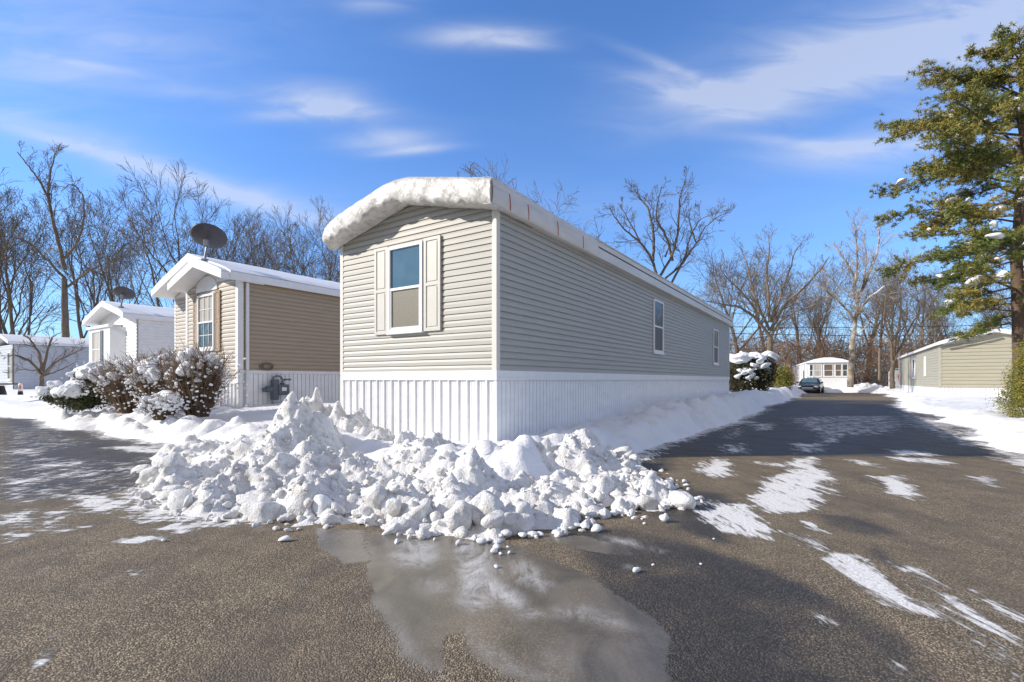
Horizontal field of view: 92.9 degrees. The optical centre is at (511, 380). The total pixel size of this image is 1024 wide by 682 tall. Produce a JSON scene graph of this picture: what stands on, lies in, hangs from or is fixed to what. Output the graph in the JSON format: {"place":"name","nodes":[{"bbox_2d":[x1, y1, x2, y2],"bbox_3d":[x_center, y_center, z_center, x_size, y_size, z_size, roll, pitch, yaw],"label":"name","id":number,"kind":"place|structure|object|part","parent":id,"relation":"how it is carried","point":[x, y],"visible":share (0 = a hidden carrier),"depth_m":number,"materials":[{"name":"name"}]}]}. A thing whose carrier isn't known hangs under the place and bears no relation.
{"place":"outdoors","nodes":[
{"label":"outdoors","id":0,"kind":"place"},
{"bbox_2d":[0,392,1023,681],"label":"road","id":1,"kind":"structure","parent":0,"point":[868,536],"depth_m":2.95,"materials":[{"name":"grey asphalt"}]},
{"bbox_2d":[278,535,290,540],"bbox_3d":[-1.692,1.183,3.622,0.084,0.043,0.066,0,0,16],"label":"snow chunk","id":2,"kind":"object","parent":1,"relation":"on","point":[285,538],"visible":1,"depth_m":3.61,"materials":[{"name":"white snow"}]},
{"bbox_2d":[356,518,363,524],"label":"snow chunk","id":3,"kind":"object","parent":1,"relation":"on","point":[360,521],"visible":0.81,"depth_m":4.03,"materials":[{"name":"white snow"}]},
{"bbox_2d":[476,537,485,543],"bbox_3d":[-0.228,1.182,3.585,0.079,0.043,0.046,0,0,2],"label":"snow chunk","id":4,"kind":"object","parent":1,"relation":"on","point":[480,540],"visible":1,"depth_m":3.57,"materials":[{"name":"white snow"}]},
{"bbox_2d":[490,548,497,552],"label":"snow chunk","id":5,"kind":"object","parent":1,"relation":"on","point":[494,550],"visible":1,"depth_m":3.37,"materials":[{"name":"white snow"}]},
{"bbox_2d":[493,544,499,549],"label":"snow chunk","id":6,"kind":"object","parent":1,"relation":"on","point":[497,546],"visible":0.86,"depth_m":3.44,"materials":[{"name":"white snow"}]},
{"bbox_2d":[518,532,526,537],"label":"snow chunk","id":7,"kind":"object","parent":1,"relation":"on","point":[522,534],"visible":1,"depth_m":3.69,"materials":[{"name":"white snow"}]},
{"bbox_2d":[574,522,580,527],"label":"snow chunk","id":8,"kind":"object","parent":1,"relation":"on","point":[576,524],"visible":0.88,"depth_m":3.94,"materials":[{"name":"white snow"}]},
{"bbox_2d":[580,522,589,528],"bbox_3d":[0.591,1.173,3.934,0.073,0.056,0.091,0,0,13],"label":"snow chunk","id":9,"kind":"object","parent":1,"relation":"on","point":[585,525],"visible":1,"depth_m":3.91,"materials":[{"name":"white snow"}]},
{"bbox_2d":[591,524,601,532],"bbox_3d":[0.673,1.175,3.856,0.078,0.062,0.096,0,0,38],"label":"snow chunk","id":10,"kind":"object","parent":1,"relation":"on","point":[596,528],"visible":1,"depth_m":3.83,"materials":[{"name":"white snow"}]},
{"bbox_2d":[610,509,618,515],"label":"snow chunk","id":11,"kind":"object","parent":1,"relation":"on","point":[614,512],"visible":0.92,"depth_m":4.29,"materials":[{"name":"white snow"}]},
{"bbox_2d":[633,567,640,572],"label":"snow chunk","id":12,"kind":"object","parent":1,"relation":"on","point":[636,569],"visible":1,"depth_m":3.03,"materials":[{"name":"white snow"}]},
{"bbox_2d":[659,514,668,521],"bbox_3d":[1.290,1.164,4.115,0.072,0.079,0.097,0,0,-10],"label":"snow chunk","id":13,"kind":"object","parent":1,"relation":"on","point":[663,517],"visible":1,"depth_m":4.08,"materials":[{"name":"white snow"}]},
{"bbox_2d":[796,377,823,392],"bbox_3d":[28.362,0.446,46.231,2.160,1.508,4.580,0,0,38],"label":"parked car","id":14,"kind":"object","parent":1,"relation":"on","point":[813,383],"visible":0.89,"depth_m":45.22,"materials":[{"name":"blue paint"}]},
{"bbox_2d":[0,383,1023,484],"bbox_3d":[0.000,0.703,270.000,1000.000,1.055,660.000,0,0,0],"label":"snow ground","id":15,"kind":"structure","parent":0,"point":[641,427],"depth_m":10.72,"materials":[{"name":"white snow"}]},
{"bbox_2d":[0,382,18,394],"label":"garden table","id":16,"kind":"object","parent":15,"relation":"on","point":[2,388],"visible":1,"depth_m":19.93,"materials":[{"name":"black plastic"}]},
{"bbox_2d":[17,383,22,394],"bbox_3d":[-20.197,0.361,20.000,0.171,0.480,0.180,0,0,0],"label":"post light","id":17,"kind":"object","parent":15,"relation":"on","point":[20,388],"visible":1,"depth_m":19.95,"materials":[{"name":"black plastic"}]},
{"bbox_2d":[1,222,52,314],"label":"bare tree","id":18,"kind":"object","parent":15,"relation":"on","point":[15,277],"visible":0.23,"depth_m":62.44,"materials":[{"name":"brown plant"}]},
{"bbox_2d":[0,188,70,333],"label":"bare tree","id":19,"kind":"object","parent":15,"relation":"on","point":[2,325],"visible":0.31,"depth_m":57.58,"materials":[{"name":"brown plant"}]},
{"bbox_2d":[0,187,72,335],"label":"bare tree","id":20,"kind":"object","parent":15,"relation":"on","point":[11,308],"visible":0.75,"depth_m":48.82,"materials":[{"name":"brown plant"}]},
{"bbox_2d":[0,325,85,386],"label":"bare tree","id":21,"kind":"object","parent":15,"relation":"on","point":[44,373],"visible":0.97,"depth_m":24.02,"materials":[{"name":"brown plant"}]},
{"bbox_2d":[0,217,87,334],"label":"bare tree","id":22,"kind":"object","parent":15,"relation":"on","point":[41,312],"visible":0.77,"depth_m":48.34,"materials":[{"name":"brown plant"}]},
{"bbox_2d":[0,334,88,388],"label":"mobile home","id":23,"kind":"object","parent":15,"relation":"on","point":[27,379],"visible":0.34,"depth_m":33.77,"materials":[{"name":"grey"}]},
{"bbox_2d":[7,352,10,380],"bbox_3d":[-33.958,-0.933,32.863,0.930,1.935,0.080,0,0,34],"label":"window","id":24,"kind":"structure","parent":23,"relation":"in","point":[8,353],"depth_m":32.90,"materials":[{"name":"white glass"}]},
{"bbox_2d":[30,380,62,404],"bbox_3d":[-14.543,0.412,15.447,0.914,0.820,1.052,0,0,38],"label":"shrub","id":25,"kind":"object","parent":15,"relation":"on","point":[44,393],"visible":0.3,"depth_m":15.26,"materials":[{"name":"green plant"}]},
{"bbox_2d":[0,167,104,313],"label":"bare tree","id":26,"kind":"object","parent":15,"relation":"on","point":[15,223],"visible":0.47,"depth_m":51.75,"materials":[{"name":"brown plant"}]},
{"bbox_2d":[0,140,117,337],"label":"bare tree","id":27,"kind":"object","parent":15,"relation":"on","point":[65,285],"visible":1,"depth_m":37.71,"materials":[{"name":"brown plant"}]},
{"bbox_2d":[0,182,139,337],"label":"bare tree","id":28,"kind":"object","parent":15,"relation":"on","point":[79,321],"visible":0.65,"depth_m":48.41,"materials":[{"name":"brown plant"}]},
{"bbox_2d":[10,196,139,326],"bbox_3d":[-52.862,-11.126,61.185,13.703,25.087,12.763,0,0,24],"label":"bare tree","id":29,"kind":"object","parent":15,"relation":"on","point":[87,283],"visible":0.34,"depth_m":60.72,"materials":[{"name":"brown plant"}]},
{"bbox_2d":[50,379,101,412],"bbox_3d":[-11.496,0.421,12.912,1.180,0.898,0.999,0,0,34],"label":"shrub","id":30,"kind":"object","parent":15,"relation":"on","point":[69,395],"visible":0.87,"depth_m":12.64,"materials":[{"name":"green plant"}]},
{"bbox_2d":[1,174,162,315],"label":"bare tree","id":31,"kind":"object","parent":15,"relation":"on","point":[110,297],"visible":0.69,"depth_m":46.50,"materials":[{"name":"brown plant"}]},
{"bbox_2d":[55,361,112,408],"bbox_3d":[-11.298,0.138,13.184,1.636,1.320,1.436,0,0,29],"label":"shrub","id":32,"kind":"object","parent":15,"relation":"on","point":[74,374],"visible":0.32,"depth_m":12.80,"materials":[{"name":"brown plant"}]},
{"bbox_2d":[76,351,141,412],"bbox_3d":[-9.926,0.094,12.489,2.345,1.685,2.340,0,0,0],"label":"shrub","id":33,"kind":"object","parent":15,"relation":"on","point":[120,399],"visible":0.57,"depth_m":12.20,"materials":[{"name":"brown plant"}]},
{"bbox_2d":[82,301,173,361],"bbox_3d":[-13.872,-1.243,27.268,4.900,4.487,14.550,0,0,34],"label":"mobile home","id":34,"kind":"object","parent":15,"relation":"on","point":[128,328],"visible":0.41,"depth_m":21.02,"materials":[{"name":"white"}]},
{"bbox_2d":[92,331,99,361],"bbox_3d":[-18.655,-1.357,21.826,1.030,1.685,0.070,0,0,34],"label":"window","id":35,"kind":"structure","parent":34,"relation":"in","point":[95,334],"depth_m":21.84,"materials":[{"name":"white plastic"}]},
{"bbox_2d":[113,286,134,307],"bbox_3d":[-16.500,-3.542,20.712,0.773,0.933,0.597,0,0,0],"label":"satellite dish","id":36,"kind":"object","parent":34,"relation":"on","point":[122,292],"visible":1,"depth_m":20.59,"materials":[{"name":"grey metal"}]},
{"bbox_2d":[110,347,183,409],"bbox_3d":[-8.183,0.008,11.482,2.279,1.661,1.834,0,0,26],"label":"shrub","id":37,"kind":"object","parent":15,"relation":"on","point":[143,379],"visible":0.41,"depth_m":11.14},
{"bbox_2d":[53,195,244,315],"bbox_3d":[-31.931,-8.001,45.261,12.639,18.688,14.048,0,0,11],"label":"bare tree","id":38,"kind":"object","parent":15,"relation":"on","point":[162,239],"visible":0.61,"depth_m":45.08,"materials":[{"name":"brown plant"}]},
{"bbox_2d":[127,390,193,420],"bbox_3d":[-7.431,0.553,10.447,1.324,0.692,1.048,0,0,0],"label":"shrub","id":39,"kind":"object","parent":15,"relation":"on","point":[162,405],"visible":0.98,"depth_m":10.21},
{"bbox_2d":[95,155,242,304],"bbox_3d":[-34.413,-11.123,50.489,12.552,25.080,13.476,0,0,26],"label":"bare tree","id":40,"kind":"object","parent":15,"relation":"on","point":[157,196],"visible":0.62,"depth_m":49.74,"materials":[{"name":"brown plant"}]},
{"bbox_2d":[137,338,250,416],"bbox_3d":[-7.090,-0.008,10.868,2.186,1.898,2.070,0,0,-25],"label":"shrub","id":41,"kind":"object","parent":15,"relation":"on","point":[196,376],"visible":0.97,"depth_m":10.63,"materials":[{"name":"plant"}]},
{"bbox_2d":[128,201,280,307],"bbox_3d":[-34.251,-10.031,58.570,19.130,22.891,10.324,0,0,-41],"label":"bare tree","id":42,"kind":"object","parent":15,"relation":"on","point":[147,295],"visible":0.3,"depth_m":57.57,"materials":[{"name":"brown plant"}]},
{"bbox_2d":[155,211,279,307],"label":"bare tree","id":43,"kind":"object","parent":15,"relation":"on","point":[239,235],"visible":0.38,"depth_m":52.03,"materials":[{"name":"brown plant"}]},
{"bbox_2d":[190,232,288,271],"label":"bare tree","id":44,"kind":"object","parent":15,"relation":"on","point":[248,252],"visible":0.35,"depth_m":48.37,"materials":[{"name":"brown plant"}]},
{"bbox_2d":[151,253,339,408],"bbox_3d":[-5.094,-1.322,20.169,4.900,4.644,15.520,0,0,34],"label":"mobile home","id":45,"kind":"object","parent":15,"relation":"on","point":[286,325],"visible":0.52,"depth_m":13.88,"materials":[{"name":"beige plastic"}]},
{"bbox_2d":[197,293,214,351],"bbox_3d":[-8.673,-1.622,13.777,1.010,1.615,0.080,0,0,34],"label":"window","id":46,"kind":"structure","parent":45,"relation":"in","point":[206,302],"depth_m":13.79,"materials":[{"name":"white plastic"}]},
{"bbox_2d":[190,223,227,260],"bbox_3d":[-8.350,-3.785,13.415,0.891,1.044,0.689,0,0,0],"label":"satellite dish","id":47,"kind":"object","parent":45,"relation":"on","point":[208,235],"visible":1,"depth_m":13.30,"materials":[{"name":"grey metal"}]},
{"bbox_2d":[259,362,273,370],"bbox_3d":[-6.786,-0.380,13.482,0.084,0.228,0.384,0,0,34],"label":"hose coil","id":48,"kind":"object","parent":45,"relation":"attached to","point":[262,365],"visible":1,"depth_m":13.45,"materials":[{"name":"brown rubber"}]},
{"bbox_2d":[262,375,290,403],"bbox_3d":[-6.568,0.375,13.605,0.266,1.050,0.842,0,0,34],"label":"gas meter","id":49,"kind":"object","parent":45,"relation":"attached to","point":[275,389],"visible":1,"depth_m":13.53,"materials":[{"name":"grey metal"}]},
{"bbox_2d":[200,205,313,276],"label":"bare tree","id":50,"kind":"object","parent":15,"relation":"on","point":[276,251],"visible":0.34,"depth_m":55.07,"materials":[{"name":"brown plant"}]},
{"bbox_2d":[245,203,339,282],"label":"bare tree","id":51,"kind":"object","parent":15,"relation":"on","point":[275,260],"visible":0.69,"depth_m":50.16,"materials":[{"name":"brown plant"}]},
{"bbox_2d":[270,196,339,281],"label":"bare tree","id":52,"kind":"object","parent":15,"relation":"on","point":[322,247],"visible":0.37,"depth_m":57.81,"materials":[{"name":"brown plant"}]},
{"bbox_2d":[271,237,339,281],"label":"bare tree","id":53,"kind":"object","parent":15,"relation":"on","point":[304,273],"visible":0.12,"depth_m":51.37,"materials":[{"name":"brown plant"}]},
{"bbox_2d":[321,250,339,279],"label":"bare tree","id":54,"kind":"object","parent":15,"relation":"on","point":[333,270],"visible":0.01,"depth_m":41.16,"materials":[{"name":"brown plant"}]},
{"bbox_2d":[127,387,704,547],"bbox_3d":[-1.607,0.731,6.941,7.986,1.229,7.282,0,0,0],"label":"snow pile","id":55,"kind":"object","parent":15,"relation":"on","point":[292,460],"visible":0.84,"depth_m":4.86,"materials":[{"name":"white snow"}]},
{"bbox_2d":[311,494,332,515],"bbox_3d":[-1.671,1.113,4.321,0.197,0.213,0.174,0,0,35],"label":"snow chunk","id":56,"kind":"object","parent":55,"relation":"on","point":[321,502],"visible":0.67,"depth_m":4.25,"materials":[{"name":"white snow"}]},
{"bbox_2d":[381,495,393,513],"bbox_3d":[-1.018,1.084,4.239,0.244,0.241,0.303,0,0,44],"label":"snow chunk","id":57,"kind":"object","parent":55,"relation":"on","point":[383,507],"visible":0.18,"depth_m":4.12,"materials":[{"name":"white snow"}]},
{"bbox_2d":[417,506,425,520],"bbox_3d":[-0.769,1.125,4.052,0.111,0.180,0.144,0,0,-12],"label":"snow chunk","id":58,"kind":"object","parent":55,"relation":"on","point":[422,516],"visible":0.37,"depth_m":3.99,"materials":[{"name":"white snow"}]},
{"bbox_2d":[322,177,732,442],"bbox_3d":[3.434,-1.023,16.064,4.028,4.646,19.441,0,0,34],"label":"mobile home","id":59,"kind":"object","parent":15,"relation":"on","point":[472,309],"visible":0.86,"depth_m":8.50,"materials":[{"name":"beige plastic"}]},
{"bbox_2d":[386,240,424,334],"bbox_3d":[-1.834,-1.562,8.331,0.861,1.532,0.075,0,0,34],"label":"window","id":60,"kind":"structure","parent":59,"relation":"in","point":[405,262],"depth_m":8.34,"materials":[{"name":"white plastic"}]},
{"bbox_2d":[653,299,664,354],"bbox_3d":[4.175,-1.495,13.829,0.065,1.522,0.914,0,0,34],"label":"window","id":61,"kind":"structure","parent":59,"relation":"in","point":[658,306],"depth_m":13.83,"materials":[{"name":"white plastic"}]},
{"bbox_2d":[713,329,718,365],"bbox_3d":[8.519,-1.366,20.324,0.065,1.491,0.984,0,0,34],"label":"window","id":62,"kind":"structure","parent":59,"relation":"in","point":[715,332],"depth_m":20.31,"materials":[{"name":"white plastic"}]},
{"bbox_2d":[457,159,626,252],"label":"bare tree","id":63,"kind":"object","parent":15,"relation":"on","point":[475,174],"visible":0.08,"depth_m":38.06,"materials":[{"name":"brown plant"}]},
{"bbox_2d":[595,166,736,282],"bbox_3d":[11.837,-7.376,36.004,12.114,16.782,6.513,0,0,0],"label":"bare tree","id":64,"kind":"object","parent":15,"relation":"on","point":[671,253],"visible":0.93,"depth_m":35.70,"materials":[{"name":"brown plant"}]},
{"bbox_2d":[678,277,747,335],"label":"bare tree","id":65,"kind":"object","parent":15,"relation":"on","point":[715,289],"visible":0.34,"depth_m":58.42,"materials":[{"name":"brown plant"}]},
{"bbox_2d":[678,236,813,353],"bbox_3d":[29.394,-8.348,61.402,14.683,19.432,11.629,0,0,39],"label":"bare tree","id":66,"kind":"object","parent":15,"relation":"on","point":[718,270],"visible":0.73,"depth_m":61.32,"materials":[{"name":"brown plant"}]},
{"bbox_2d":[729,351,782,391],"bbox_3d":[13.238,-0.206,27.038,3.298,2.834,2.781,0,0,0],"label":"clipped shrub","id":67,"kind":"object","parent":15,"relation":"on","point":[748,371],"visible":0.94,"depth_m":26.30,"materials":[{"name":"green plant"}]},
{"bbox_2d":[725,247,815,351],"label":"bare tree","id":68,"kind":"object","parent":15,"relation":"on","point":[759,276],"visible":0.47,"depth_m":69.02,"materials":[{"name":"brown plant"}]},
{"bbox_2d":[701,222,841,386],"bbox_3d":[22.771,-6.974,44.036,13.718,15.280,5.677,0,0,-7],"label":"bare tree","id":69,"kind":"object","parent":15,"relation":"on","point":[772,328],"visible":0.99,"depth_m":43.84,"materials":[{"name":"brown plant"}]},
{"bbox_2d":[772,361,795,389],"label":"shrub","id":70,"kind":"object","parent":15,"relation":"on","point":[784,376],"visible":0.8,"depth_m":35.72,"materials":[{"name":"green plant"}]},
{"bbox_2d":[761,264,832,363],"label":"bare tree","id":71,"kind":"object","parent":15,"relation":"on","point":[797,324],"visible":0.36,"depth_m":72.36,"materials":[{"name":"brown plant"}]},
{"bbox_2d":[787,280,853,355],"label":"bare tree","id":72,"kind":"object","parent":15,"relation":"on","point":[817,322],"visible":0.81,"depth_m":66.44,"materials":[{"name":"brown plant"}]},
{"bbox_2d":[793,357,848,386],"bbox_3d":[34.969,-0.575,55.770,3.940,3.350,17.320,0,0,26],"label":"trailer","id":73,"kind":"object","parent":15,"relation":"on","point":[829,371],"visible":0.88,"depth_m":48.19,"materials":[{"name":"white"}]},
{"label":"window","id":74,"kind":"part","parent":73,"relation":"part of","materials":[{"name":"white glass"}]},
{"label":"window","id":75,"kind":"part","parent":73,"relation":"part of","materials":[{"name":"white glass"}]},
{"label":"window","id":76,"kind":"part","parent":73,"relation":"part of","materials":[{"name":"glass"}]},
{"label":"window","id":77,"kind":"part","parent":73,"relation":"part of","materials":[{"name":"glass"}]},
{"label":"window","id":78,"kind":"part","parent":73,"relation":"part of","materials":[{"name":"white plastic"}]},
{"bbox_2d":[801,261,860,358],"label":"bare tree","id":79,"kind":"object","parent":15,"relation":"on","point":[820,285],"visible":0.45,"depth_m":77.43,"materials":[{"name":"brown plant"}]},
{"bbox_2d":[807,206,916,386],"bbox_3d":[30.696,-7.817,43.511,11.134,16.918,4.717,0,0,-15],"label":"bare tree","id":80,"kind":"object","parent":15,"relation":"on","point":[851,365],"visible":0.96,"depth_m":43.76,"materials":[{"name":"brown plant"}]},
{"bbox_2d":[841,383,883,392],"bbox_3d":[33.492,0.697,46.000,4.600,0.946,2.400,0,0,0],"label":"snow mound","id":81,"kind":"object","parent":15,"relation":"on","point":[864,388],"visible":0.75,"depth_m":45.34,"materials":[{"name":"white snow"}]},
{"bbox_2d":[729,306,1008,384],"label":"undergrowth","id":82,"kind":"object","parent":15,"relation":"on","point":[859,352],"visible":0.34,"depth_m":60.31,"materials":[{"name":"brown plant"}]},
{"bbox_2d":[810,248,934,380],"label":"bare tree","id":83,"kind":"object","parent":15,"relation":"on","point":[873,329],"visible":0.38,"depth_m":70.04,"materials":[{"name":"brown plant"}]},
{"bbox_2d":[878,348,880,384],"bbox_3d":[37.746,-1.192,50.000,0.700,4.236,0.260,0,0,0],"label":"utility pole","id":84,"kind":"object","parent":15,"relation":"on","point":[879,366],"visible":0.79,"depth_m":49.91,"materials":[{"name":"brown wood"}]},
{"bbox_2d":[871,371,888,385],"bbox_3d":[41.614,-0.050,54.000,0.060,1.900,4.101,0,0,-10],"label":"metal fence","id":85,"kind":"object","parent":15,"relation":"on","point":[874,376],"visible":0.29,"depth_m":55.52,"materials":[{"name":"black metal"}]},
{"bbox_2d":[842,266,918,347],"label":"bare tree","id":86,"kind":"object","parent":15,"relation":"on","point":[875,309],"visible":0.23,"depth_m":78.80,"materials":[{"name":"brown plant"}]},
{"bbox_2d":[871,386,904,393],"bbox_3d":[33.423,0.831,43.000,3.200,0.678,2.000,0,0,0],"label":"snow mound","id":87,"kind":"object","parent":15,"relation":"on","point":[884,390],"visible":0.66,"depth_m":42.50,"materials":[{"name":"white snow"}]},
{"bbox_2d":[889,368,898,385],"bbox_3d":[37.154,-0.134,46.964,1.469,2.068,0.090,0,0,8],"label":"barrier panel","id":88,"kind":"object","parent":15,"relation":"on","point":[896,375],"visible":0.26,"depth_m":46.98,"materials":[{"name":"white plastic"}]},
{"bbox_2d":[868,268,928,388],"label":"bare tree","id":89,"kind":"object","parent":15,"relation":"on","point":[892,374],"visible":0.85,"depth_m":40.03,"materials":[{"name":"brown plant"}]},
{"bbox_2d":[896,341,900,387],"bbox_3d":[39.803,-1.527,50.000,0.700,4.906,0.260,0,0,0],"label":"utility pole","id":90,"kind":"object","parent":15,"relation":"on","point":[899,354],"visible":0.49,"depth_m":49.92,"materials":[{"name":"brown wood"}]},
{"bbox_2d":[837,270,960,366],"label":"bare tree","id":91,"kind":"object","parent":15,"relation":"on","point":[887,318],"visible":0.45,"depth_m":62.02,"materials":[{"name":"brown plant"}]},
{"bbox_2d":[865,265,954,349],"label":"bare tree","id":92,"kind":"object","parent":15,"relation":"on","point":[932,304],"visible":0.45,"depth_m":58.62,"materials":[{"name":"brown plant"}]},
{"bbox_2d":[899,295,968,342],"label":"bare tree","id":93,"kind":"object","parent":15,"relation":"on","point":[929,324],"visible":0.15,"depth_m":73.93,"materials":[{"name":"brown plant"}]},
{"bbox_2d":[901,269,970,341],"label":"bare tree","id":94,"kind":"object","parent":15,"relation":"on","point":[941,333],"visible":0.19,"depth_m":64.78,"materials":[{"name":"brown plant"}]},
{"bbox_2d":[869,21,1023,405],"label":"pine tree","id":95,"kind":"object","parent":15,"relation":"on","point":[968,161],"visible":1,"depth_m":15.92,"materials":[{"name":"green plant"}]},
{"bbox_2d":[897,328,1011,396],"bbox_3d":[32.549,-0.785,35.790,4.950,4.170,22.610,0,0,34],"label":"mobile home","id":96,"kind":"object","parent":15,"relation":"on","point":[974,366],"visible":0.78,"depth_m":27.48,"materials":[{"name":"beige"}]},
{"bbox_2d":[911,358,914,378],"bbox_3d":[30.783,-0.883,37.339,0.070,1.535,1.630,0,0,34],"label":"window","id":97,"kind":"structure","parent":96,"relation":"in","point":[913,360],"depth_m":37.32,"materials":[{"name":"white plastic"}]},
{"bbox_2d":[924,356,925,375],"bbox_3d":[27.530,-0.932,32.477,0.070,1.335,0.530,0,0,34],"label":"window","id":98,"kind":"structure","parent":96,"relation":"in","point":[924,356],"depth_m":32.34,"materials":[{"name":"white plastic"}]},
{"bbox_2d":[960,265,1010,331],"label":"bare tree","id":99,"kind":"object","parent":15,"relation":"on","point":[984,306],"visible":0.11,"depth_m":68.35,"materials":[{"name":"brown plant"}]},
{"bbox_2d":[964,285,1010,331],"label":"bare tree","id":100,"kind":"object","parent":15,"relation":"on","point":[988,314],"visible":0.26,"depth_m":59.98,"materials":[{"name":"brown plant"}]},
{"bbox_2d":[968,255,1010,328],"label":"bare tree","id":101,"kind":"object","parent":15,"relation":"on","point":[996,298],"visible":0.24,"depth_m":62.01,"materials":[{"name":"brown plant"}]},
{"bbox_2d":[989,328,1023,417],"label":"arborvitae","id":102,"kind":"object","parent":15,"relation":"on","point":[1017,389],"visible":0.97,"depth_m":13.21,"materials":[{"name":"green plant"}]},
{"bbox_2d":[0,0,1023,375],"label":"sky","id":103,"kind":"structure","parent":0,"point":[772,107],"materials":[{"name":"blue"}]},
{"bbox_2d":[730,333,955,335],"bbox_3d":[38.193,-4.737,50.000,38.463,0.425,0.060,0,0,0],"label":"overhead wire","id":104,"kind":"object","parent":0,"point":[832,335],"visible":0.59,"depth_m":49.99,"materials":[{"name":"black plastic"}]},
{"bbox_2d":[730,324,1010,327],"bbox_3d":[38.194,-5.665,50.000,38.463,0.537,0.060,0,0,0],"label":"overhead wire","id":105,"kind":"object","parent":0,"point":[851,327],"visible":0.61,"depth_m":49.99,"materials":[{"name":"black plastic"}]}
]}

